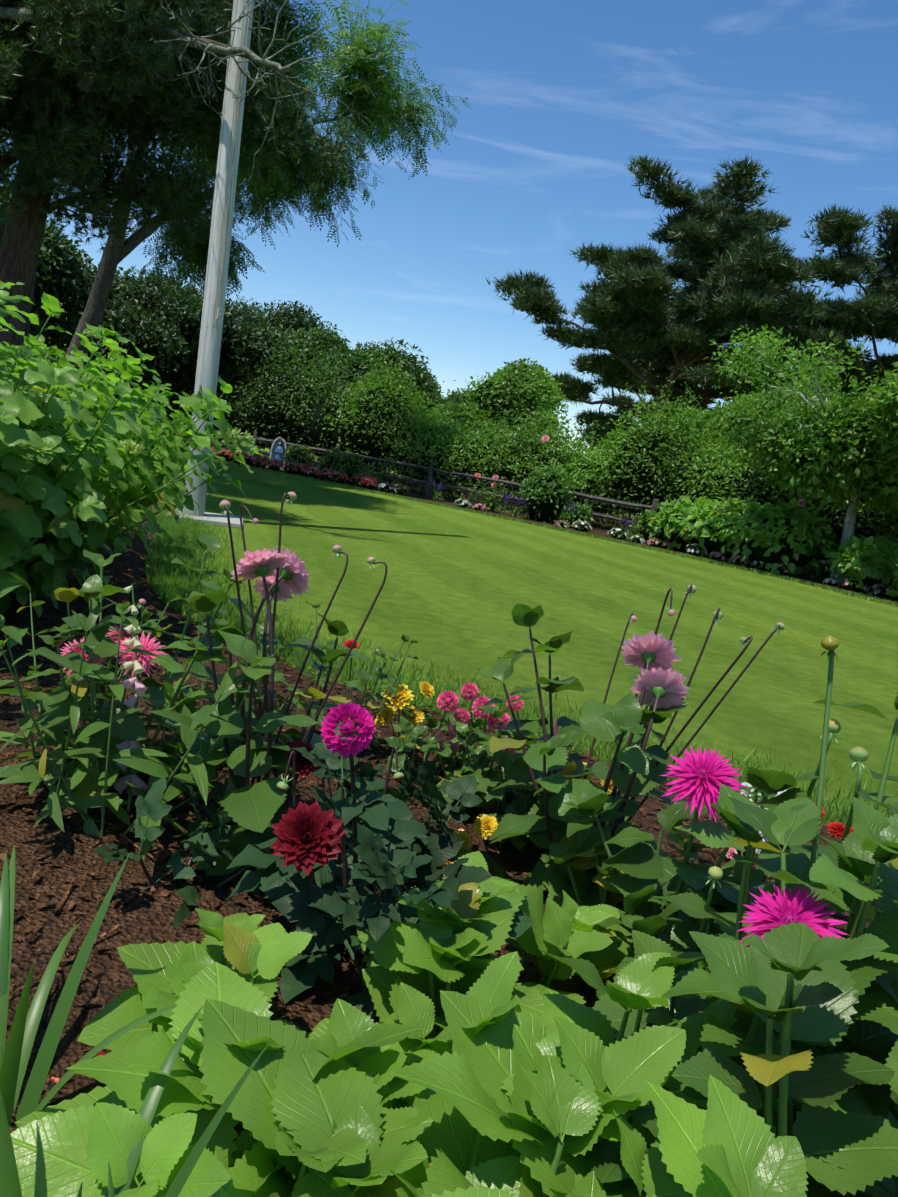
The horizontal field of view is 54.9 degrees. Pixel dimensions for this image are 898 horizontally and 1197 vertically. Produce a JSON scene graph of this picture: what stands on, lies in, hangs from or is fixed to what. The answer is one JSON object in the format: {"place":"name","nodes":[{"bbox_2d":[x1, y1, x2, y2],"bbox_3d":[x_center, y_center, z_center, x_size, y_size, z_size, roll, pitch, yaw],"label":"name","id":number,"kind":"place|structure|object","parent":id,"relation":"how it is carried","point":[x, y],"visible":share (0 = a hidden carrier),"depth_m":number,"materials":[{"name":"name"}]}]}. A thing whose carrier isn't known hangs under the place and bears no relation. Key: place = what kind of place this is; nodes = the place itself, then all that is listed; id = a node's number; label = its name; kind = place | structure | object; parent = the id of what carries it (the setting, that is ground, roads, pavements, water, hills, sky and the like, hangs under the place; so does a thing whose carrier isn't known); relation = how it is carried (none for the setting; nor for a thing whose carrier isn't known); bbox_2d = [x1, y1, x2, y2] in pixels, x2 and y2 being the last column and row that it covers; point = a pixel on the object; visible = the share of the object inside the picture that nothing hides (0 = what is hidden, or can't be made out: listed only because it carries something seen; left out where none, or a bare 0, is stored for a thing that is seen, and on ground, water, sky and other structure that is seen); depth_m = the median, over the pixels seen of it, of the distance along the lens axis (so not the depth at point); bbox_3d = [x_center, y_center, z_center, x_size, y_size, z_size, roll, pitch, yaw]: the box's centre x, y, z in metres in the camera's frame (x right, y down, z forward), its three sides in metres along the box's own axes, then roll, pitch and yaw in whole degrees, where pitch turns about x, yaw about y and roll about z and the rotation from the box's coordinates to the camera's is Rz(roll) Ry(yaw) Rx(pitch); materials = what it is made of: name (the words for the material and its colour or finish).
{"place":"outdoors","nodes":[
{"label":"outdoors","id":0,"kind":"place"},
{"bbox_2d":[0,0,897,458],"label":"sky","id":1,"kind":"structure","parent":0,"point":[561,94],"materials":[{"name":"blue"}]},
{"bbox_2d":[143,439,897,827],"bbox_3d":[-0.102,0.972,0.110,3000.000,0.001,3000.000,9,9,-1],"label":"lawn","id":2,"kind":"structure","parent":0,"point":[459,585],"depth_m":6.60,"materials":[{"name":"green plant"}]},
{"bbox_2d":[0,131,51,288],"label":"tree","id":3,"kind":"object","parent":2,"relation":"on","point":[46,277],"visible":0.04,"depth_m":18.80,"materials":[{"name":"green plant"}]},
{"bbox_2d":[6,201,188,383],"bbox_3d":[-10.399,-6.881,21.532,6.455,5.272,5.798,1,12,-42],"label":"bush","id":4,"kind":"object","parent":2,"relation":"on","point":[68,284],"visible":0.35,"depth_m":21.03,"materials":[{"name":"green plant"}]},
{"bbox_2d":[54,265,237,386],"bbox_3d":[-9.028,-7.014,25.179,6.018,4.816,5.637,9,9,-1],"label":"bush","id":5,"kind":"object","parent":2,"relation":"on","point":[143,293],"visible":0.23,"depth_m":23.06,"materials":[{"name":"green plant"}]},
{"bbox_2d":[169,0,253,527],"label":"flagpole","id":6,"kind":"object","parent":2,"relation":"on","point":[219,251],"visible":0.92,"depth_m":8.09,"materials":[{"name":"paint"}]},
{"bbox_2d":[123,268,301,448],"bbox_3d":[-7.260,-6.947,25.728,6.086,5.033,6.202,9,9,-1],"label":"bush","id":7,"kind":"object","parent":2,"relation":"on","point":[244,332],"visible":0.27,"depth_m":24.25,"materials":[{"name":"green plant"}]},
{"bbox_2d":[61,0,470,399],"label":"locust tree","id":8,"kind":"object","parent":2,"relation":"on","point":[283,178],"visible":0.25,"depth_m":16.53,"materials":[{"name":"green plant"}]},
{"bbox_2d":[225,294,346,344],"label":"bush","id":9,"kind":"object","parent":2,"relation":"on","point":[286,317],"visible":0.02,"depth_m":31.50,"materials":[{"name":"green plant"}]},
{"bbox_2d":[248,323,432,449],"bbox_3d":[-4.103,-6.211,26.423,6.885,4.524,4.775,9,9,-1],"label":"bush","id":10,"kind":"object","parent":2,"relation":"on","point":[324,340],"visible":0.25,"depth_m":26.09,"materials":[{"name":"green plant"}]},
{"bbox_2d":[405,358,443,413],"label":"bush","id":11,"kind":"object","parent":2,"relation":"on","point":[434,387],"visible":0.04,"depth_m":27.76,"materials":[{"name":"green plant"}]},
{"bbox_2d":[0,505,888,1140],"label":"mulch bed","id":12,"kind":"object","parent":2,"relation":"on","point":[148,921],"visible":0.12,"depth_m":1.83,"materials":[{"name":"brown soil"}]},
{"bbox_2d":[0,532,258,838],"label":"flowering plant","id":13,"kind":"object","parent":12,"relation":"on","point":[129,731],"visible":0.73,"depth_m":2.03,"materials":[{"name":"green plant"}]},
{"bbox_2d":[0,281,262,617],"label":"hydrangea shrub","id":14,"kind":"object","parent":12,"relation":"on","point":[76,461],"visible":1,"depth_m":3.39,"materials":[{"name":"green plant"}]},
{"bbox_2d":[0,845,271,1196],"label":"iris blades","id":15,"kind":"object","parent":12,"relation":"on","point":[15,1056],"visible":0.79,"depth_m":1.12,"materials":[{"name":"green plant"}]},
{"bbox_2d":[0,0,382,365],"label":"tree","id":16,"kind":"object","parent":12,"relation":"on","point":[101,72],"visible":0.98,"depth_m":10.42,"materials":[{"name":"green plant"}]},
{"bbox_2d":[160,492,387,875],"bbox_3d":[-0.415,0.193,1.900,0.496,0.861,0.579,9,9,-1],"label":"dahlia plant","id":17,"kind":"object","parent":12,"relation":"on","point":[258,806],"visible":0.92,"depth_m":1.89,"materials":[{"name":"green plant"}]},
{"bbox_2d":[0,572,583,858],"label":"plants","id":18,"kind":"object","parent":12,"relation":"on","point":[193,770],"visible":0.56,"depth_m":1.96,"materials":[{"name":"green plant"}]},
{"bbox_2d":[91,702,533,1023],"bbox_3d":[-0.267,0.500,1.774,0.895,0.778,1.032,9,9,-1],"label":"dahlia plant","id":19,"kind":"object","parent":12,"relation":"on","point":[304,862],"visible":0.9,"depth_m":1.52,"materials":[{"name":"green plant"}]},
{"bbox_2d":[295,601,421,748],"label":"red flower","id":20,"kind":"object","parent":12,"relation":"on","point":[375,667],"visible":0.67,"depth_m":2.67,"materials":[{"name":"green plant"}]},
{"bbox_2d":[10,851,808,1196],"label":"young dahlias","id":21,"kind":"object","parent":12,"relation":"on","point":[458,1069],"visible":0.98,"depth_m":1.00,"materials":[{"name":"green plant"}]},
{"bbox_2d":[374,681,853,880],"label":"flowering plants","id":22,"kind":"object","parent":12,"relation":"on","point":[409,719],"visible":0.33,"depth_m":2.53,"materials":[{"name":"green plant"}]},
{"bbox_2d":[473,584,784,906],"bbox_3d":[0.319,0.339,2.015,0.677,0.807,0.484,15,10,30],"label":"dahlia plant","id":23,"kind":"object","parent":12,"relation":"on","point":[633,771],"visible":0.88,"depth_m":1.92,"materials":[{"name":"green plant"}]},
{"bbox_2d":[562,719,869,1038],"bbox_3d":[0.378,0.487,1.488,0.511,0.679,0.829,13,10,22],"label":"dahlia plant","id":24,"kind":"object","parent":12,"relation":"in","point":[650,922],"visible":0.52,"depth_m":1.54,"materials":[{"name":"green plant"}]},
{"bbox_2d":[542,636,897,1196],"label":"dahlia plants","id":25,"kind":"object","parent":12,"relation":"on","point":[792,1029],"visible":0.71,"depth_m":1.08,"materials":[{"name":"green plant"}]},
{"bbox_2d":[441,387,475,403],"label":"bush","id":26,"kind":"object","parent":2,"relation":"on","point":[455,397],"depth_m":55.59,"materials":[{"name":"green plant"}]},
{"bbox_2d":[111,407,896,589],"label":"split rail fence","id":27,"kind":"object","parent":2,"relation":"on","point":[431,469],"visible":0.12,"depth_m":20.11,"materials":[{"name":"brown wood"}]},
{"bbox_2d":[462,358,566,441],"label":"bush","id":28,"kind":"object","parent":2,"relation":"on","point":[509,385],"visible":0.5,"depth_m":26.23,"materials":[{"name":"green plant"}]},
{"bbox_2d":[152,445,897,603],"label":"bed mulch","id":29,"kind":"object","parent":2,"relation":"on","point":[803,576],"visible":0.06,"depth_m":18.23,"materials":[{"name":"brown soil"}]},
{"bbox_2d":[49,325,389,467],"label":"shaded hedge shrubs","id":30,"kind":"object","parent":29,"relation":"on","point":[286,406],"visible":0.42,"depth_m":23.51,"materials":[{"name":"green plant"}]},
{"bbox_2d":[153,444,378,489],"bbox_3d":[-5.585,-3.582,21.698,9.316,0.436,0.773,14,10,27],"label":"begonia edging","id":31,"kind":"object","parent":29,"relation":"on","point":[340,476],"visible":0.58,"depth_m":20.46,"materials":[{"name":"pink plant"}]},
{"bbox_2d":[267,437,286,469],"bbox_3d":[-4.374,-3.738,22.175,0.468,0.820,0.492,12,9,14],"label":"madonna statue","id":32,"kind":"object","parent":29,"relation":"on","point":[278,447],"visible":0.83,"depth_m":22.18,"materials":[{"name":"blue stone"}]},
{"bbox_2d":[161,427,394,488],"bbox_3d":[-4.701,-3.716,22.064,7.742,0.888,1.117,14,10,28],"label":"dark shrubs border","id":33,"kind":"object","parent":29,"relation":"on","point":[349,465],"visible":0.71,"depth_m":20.80,"materials":[{"name":"green plant"}]},
{"bbox_2d":[395,398,499,478],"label":"bush","id":34,"kind":"object","parent":29,"relation":"on","point":[449,411],"visible":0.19,"depth_m":26.41,"materials":[{"name":"green plant"}]},
{"bbox_2d":[526,502,531,519],"bbox_3d":[1.614,-1.759,17.627,0.143,0.400,0.150,9,9,-1],"label":"path light","id":35,"kind":"object","parent":29,"relation":"on","point":[529,504],"visible":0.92,"depth_m":17.60,"materials":[{"name":"black metal"}]},
{"bbox_2d":[518,462,668,543],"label":"bright border shrubs","id":36,"kind":"object","parent":29,"relation":"on","point":[547,495],"visible":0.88,"depth_m":17.79,"materials":[{"name":"green plant"}]},
{"bbox_2d":[648,494,897,597],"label":"hydrangea shrubs","id":37,"kind":"object","parent":29,"relation":"on","point":[774,537],"visible":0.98,"depth_m":14.39,"materials":[{"name":"green plant"}]},
{"bbox_2d":[704,324,888,580],"bbox_3d":[5.352,-2.450,13.921,3.237,4.148,4.053,9,9,-1],"label":"small tree","id":38,"kind":"object","parent":29,"relation":"on","point":[810,394],"visible":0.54,"depth_m":13.74,"materials":[{"name":"green plant"}]},
{"bbox_2d":[740,362,897,520],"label":"shrub","id":39,"kind":"object","parent":29,"relation":"on","point":[836,448],"visible":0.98,"depth_m":12.95,"materials":[{"name":"green plant"}]},
{"bbox_2d":[810,392,896,530],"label":"shrub","id":40,"kind":"object","parent":29,"relation":"on","point":[853,402],"depth_m":15.34,"materials":[{"name":"green plant"}]},
{"bbox_2d":[316,342,897,591],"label":"hedge","id":41,"kind":"object","parent":2,"relation":"on","point":[647,464],"visible":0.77,"depth_m":19.34,"materials":[{"name":"green plant"}]},
{"bbox_2d":[378,435,894,598],"bbox_3d":[3.082,-2.062,16.663,11.025,1.894,1.899,17,12,39],"label":"flower bed","id":42,"kind":"object","parent":2,"relation":"on","point":[879,590],"visible":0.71,"depth_m":16.79,"materials":[{"name":"pink plant"}]},
{"bbox_2d":[587,379,719,451],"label":"bush","id":43,"kind":"object","parent":2,"relation":"on","point":[711,401],"depth_m":44.46,"materials":[{"name":"green plant"}]},
{"bbox_2d":[485,154,846,446],"bbox_3d":[8.017,-10.618,35.413,13.234,14.087,13.810,9,9,-1],"label":"pine","id":44,"kind":"object","parent":2,"relation":"on","point":[743,293],"visible":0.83,"depth_m":33.43,"materials":[{"name":"green plant"}]},
{"bbox_2d":[670,406,717,459],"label":"shrub","id":45,"kind":"object","parent":2,"relation":"on","point":[703,413],"visible":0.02,"depth_m":21.09,"materials":[{"name":"green plant"}]},
{"bbox_2d":[565,243,897,419],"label":"pine","id":46,"kind":"object","parent":2,"relation":"on","point":[660,364],"visible":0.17,"depth_m":37.36,"materials":[{"name":"green plant"}]},
{"bbox_2d":[570,154,897,399],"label":"pine","id":47,"kind":"object","parent":2,"relation":"on","point":[708,237],"visible":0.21,"depth_m":33.46,"materials":[{"name":"green plant"}]},
{"bbox_2d":[693,385,843,462],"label":"shrub","id":48,"kind":"object","parent":2,"relation":"on","point":[753,400],"visible":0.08,"depth_m":17.78,"materials":[{"name":"green plant"}]},
{"bbox_2d":[795,202,897,400],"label":"pine","id":49,"kind":"object","parent":2,"relation":"on","point":[840,228],"visible":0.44,"depth_m":33.30,"materials":[{"name":"green plant"}]}
]}

